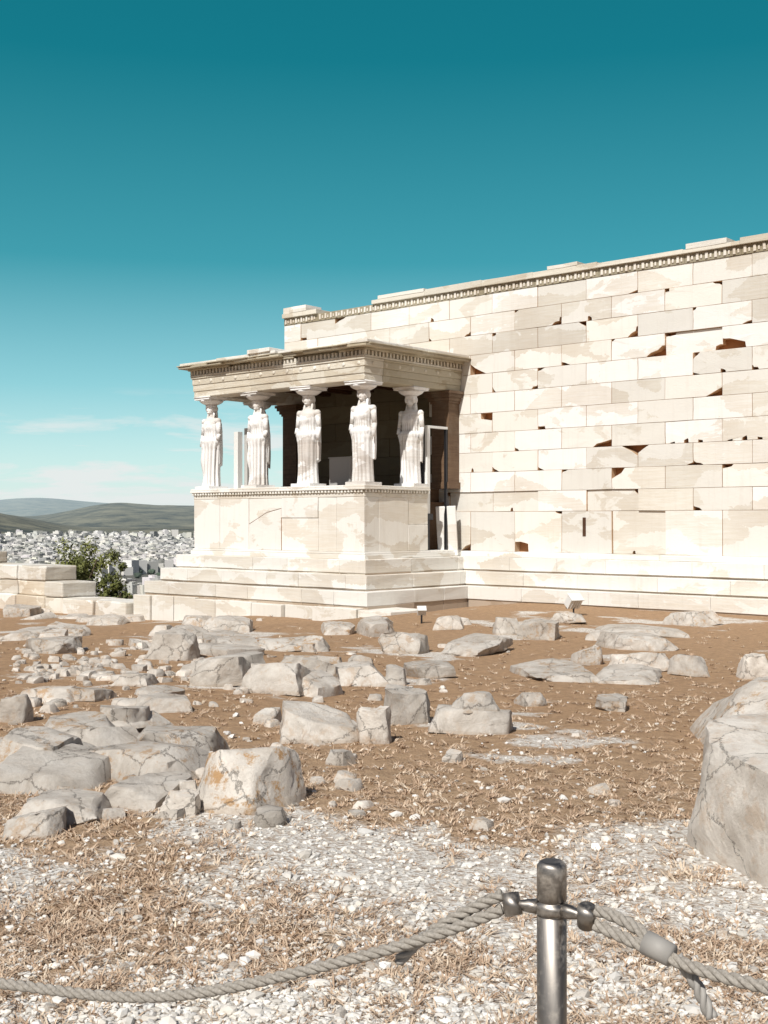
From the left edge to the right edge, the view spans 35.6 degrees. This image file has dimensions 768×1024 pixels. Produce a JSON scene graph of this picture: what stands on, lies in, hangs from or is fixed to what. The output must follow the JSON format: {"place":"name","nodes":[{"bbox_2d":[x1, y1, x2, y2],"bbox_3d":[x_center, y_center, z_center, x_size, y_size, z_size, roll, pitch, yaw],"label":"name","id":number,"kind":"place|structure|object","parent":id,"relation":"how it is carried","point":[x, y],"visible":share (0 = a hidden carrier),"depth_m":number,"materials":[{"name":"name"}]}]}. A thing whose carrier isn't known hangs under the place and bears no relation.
{"place":"outdoors","nodes":[
{"label":"outdoors","id":0,"kind":"place"},
{"bbox_2d":[0,498,193,537],"bbox_3d":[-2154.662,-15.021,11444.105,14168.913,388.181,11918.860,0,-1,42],"label":"hills","id":1,"kind":"structure","parent":0,"point":[31,515],"depth_m":6138.10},
{"bbox_2d":[0,574,767,1023],"bbox_3d":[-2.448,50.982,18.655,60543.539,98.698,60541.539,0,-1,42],"label":"ground","id":2,"kind":"structure","parent":0,"point":[732,634],"depth_m":7.42,"materials":[{"name":"brown soil"}]},
{"bbox_2d":[0,551,133,614],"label":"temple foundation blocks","id":3,"kind":"structure","parent":2,"relation":"on","point":[56,588],"depth_m":33.61,"materials":[{"name":"stone"}]},
{"bbox_2d":[48,535,129,598],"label":"bush","id":4,"kind":"object","parent":2,"relation":"on","point":[84,566],"visible":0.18,"depth_m":42.75,"materials":[{"name":"green plant"}]},
{"bbox_2d":[0,529,193,596],"bbox_3d":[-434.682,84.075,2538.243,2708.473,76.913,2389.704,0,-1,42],"label":"city of athens","id":5,"kind":"object","parent":2,"relation":"on","point":[156,551],"visible":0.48,"depth_m":3089.48,"materials":[{"name":"white concrete"}]},
{"bbox_2d":[96,562,132,598],"bbox_3d":[-9.062,3.650,39.967,1.617,3.989,0.987,0,0,-13],"label":"bush","id":6,"kind":"object","parent":2,"relation":"on","point":[116,586],"visible":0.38,"depth_m":39.98,"materials":[{"name":"green plant"}]},
{"bbox_2d":[134,567,160,577],"bbox_3d":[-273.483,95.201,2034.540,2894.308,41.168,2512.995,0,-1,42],"label":"trees","id":7,"kind":"object","parent":2,"relation":"on","point":[139,574],"visible":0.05,"depth_m":2188.17,"materials":[{"name":"green plant"}]},
{"bbox_2d":[133,339,475,620],"bbox_3d":[-1.589,-0.378,30.021,8.936,7.206,4.930,0,-1,42],"label":"temple porch","id":8,"kind":"object","parent":2,"relation":"on","point":[327,553],"visible":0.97,"depth_m":28.63,"materials":[{"name":"stone"}]},
{"bbox_2d":[194,396,228,488],"bbox_3d":[-4.512,-1.789,31.246,0.788,2.400,0.659,0,-1,45],"label":"caryatid","id":9,"kind":"object","parent":8,"relation":"on","point":[211,443],"visible":1,"depth_m":31.05,"materials":[{"name":"stone"}]},
{"bbox_2d":[234,428,248,487],"bbox_3d":[-3.704,-1.389,31.235,0.360,1.600,0.420,0,-1,42],"label":"support post","id":10,"kind":"object","parent":8,"relation":"on","point":[237,459],"visible":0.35,"depth_m":31.17,"materials":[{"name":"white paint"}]},
{"bbox_2d":[240,391,276,487],"bbox_3d":[-3.166,-1.798,30.051,0.649,2.400,0.798,0,-1,-43],"label":"caryatid","id":11,"kind":"object","parent":8,"relation":"on","point":[258,443],"visible":1,"depth_m":29.86,"materials":[{"name":"stone"}]},
{"bbox_2d":[243,401,276,484],"bbox_3d":[-3.383,-1.780,32.517,0.643,2.400,0.800,0,-1,-44],"label":"caryatid","id":12,"kind":"object","parent":8,"relation":"on","point":[267,405],"visible":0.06,"depth_m":32.43,"materials":[{"name":"stone"}]},
{"bbox_2d":[289,385,327,486],"bbox_3d":[-1.820,-1.807,28.856,0.789,2.400,0.654,0,-1,38],"label":"caryatid","id":13,"kind":"object","parent":8,"relation":"on","point":[308,428],"visible":1,"depth_m":28.67,"materials":[{"name":"stone"}]},
{"bbox_2d":[328,456,351,485],"bbox_3d":[-1.028,-0.989,30.608,0.790,0.830,0.340,0,-1,42],"label":"panel","id":14,"kind":"object","parent":8,"relation":"on","point":[340,470],"visible":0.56,"depth_m":30.48,"materials":[{"name":"grey"}]},
{"bbox_2d":[344,379,382,484],"bbox_3d":[-0.474,-1.815,27.661,0.790,2.400,0.639,0,-1,39],"label":"caryatid","id":15,"kind":"object","parent":8,"relation":"on","point":[363,424],"visible":1,"depth_m":27.48,"materials":[{"name":"stone"}]},
{"bbox_2d":[393,386,428,486],"bbox_3d":[0.655,-1.806,28.932,0.766,2.400,0.644,0,-1,36],"label":"caryatid","id":16,"kind":"object","parent":8,"relation":"on","point":[410,431],"visible":1,"depth_m":28.76,"materials":[{"name":"stone"}]},
{"bbox_2d":[420,425,447,549],"bbox_3d":[1.211,-0.506,29.338,0.280,3.195,0.840,0,-1,42],"label":"entrance frame","id":17,"kind":"object","parent":8,"relation":"on","point":[425,470],"visible":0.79,"depth_m":29.06,"materials":[{"name":"white paint"}]},
{"bbox_2d":[435,506,457,555],"bbox_3d":[1.561,0.474,29.636,0.549,1.260,0.193,0,0,14],"label":"leaning marble slab","id":18,"kind":"object","parent":8,"relation":"on","point":[452,529],"depth_m":29.58,"materials":[{"name":"white stone"}]},
{"bbox_2d":[0,604,767,1018],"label":"rocks","id":19,"kind":"object","parent":2,"relation":"on","point":[62,762],"visible":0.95,"depth_m":9.06,"materials":[{"name":"stone"}]},
{"bbox_2d":[0,615,767,1023],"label":"dry grass tufts","id":20,"kind":"object","parent":2,"relation":"on","point":[72,929],"visible":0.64,"depth_m":4.80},
{"bbox_2d":[0,858,767,1023],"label":"rope barrier","id":21,"kind":"object","parent":2,"relation":"on","point":[552,908],"visible":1,"depth_m":2.43,"materials":[{"name":"fabric"}]},
{"bbox_2d":[0,645,767,1023],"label":"gravel chips","id":22,"kind":"object","parent":2,"relation":"on","point":[252,997],"visible":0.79,"depth_m":4.39,"materials":[{"name":"gravel"}]},
{"bbox_2d":[417,606,426,623],"bbox_3d":[0.703,1.967,22.306,0.170,0.430,0.175,0,0,-4],"label":"sign","id":23,"kind":"object","parent":2,"relation":"on","point":[421,611],"visible":0.91,"depth_m":22.28,"materials":[{"name":"white paint"}]},
{"bbox_2d":[282,233,767,616],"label":"temple wall","id":24,"kind":"structure","parent":2,"relation":"on","point":[613,434],"depth_m":27.10,"materials":[{"name":"stone"}]},
{"bbox_2d":[564,593,583,612],"bbox_3d":[3.786,1.893,23.820,0.297,0.558,0.307,0,0,-26],"label":"floodlight","id":25,"kind":"object","parent":2,"relation":"on","point":[573,601],"visible":0.91,"depth_m":23.77,"materials":[{"name":"white paint"}]},
{"bbox_2d":[0,0,767,505],"label":"sky","id":26,"kind":"structure","parent":0,"point":[177,177],"materials":[{"name":"teal"}]}
]}

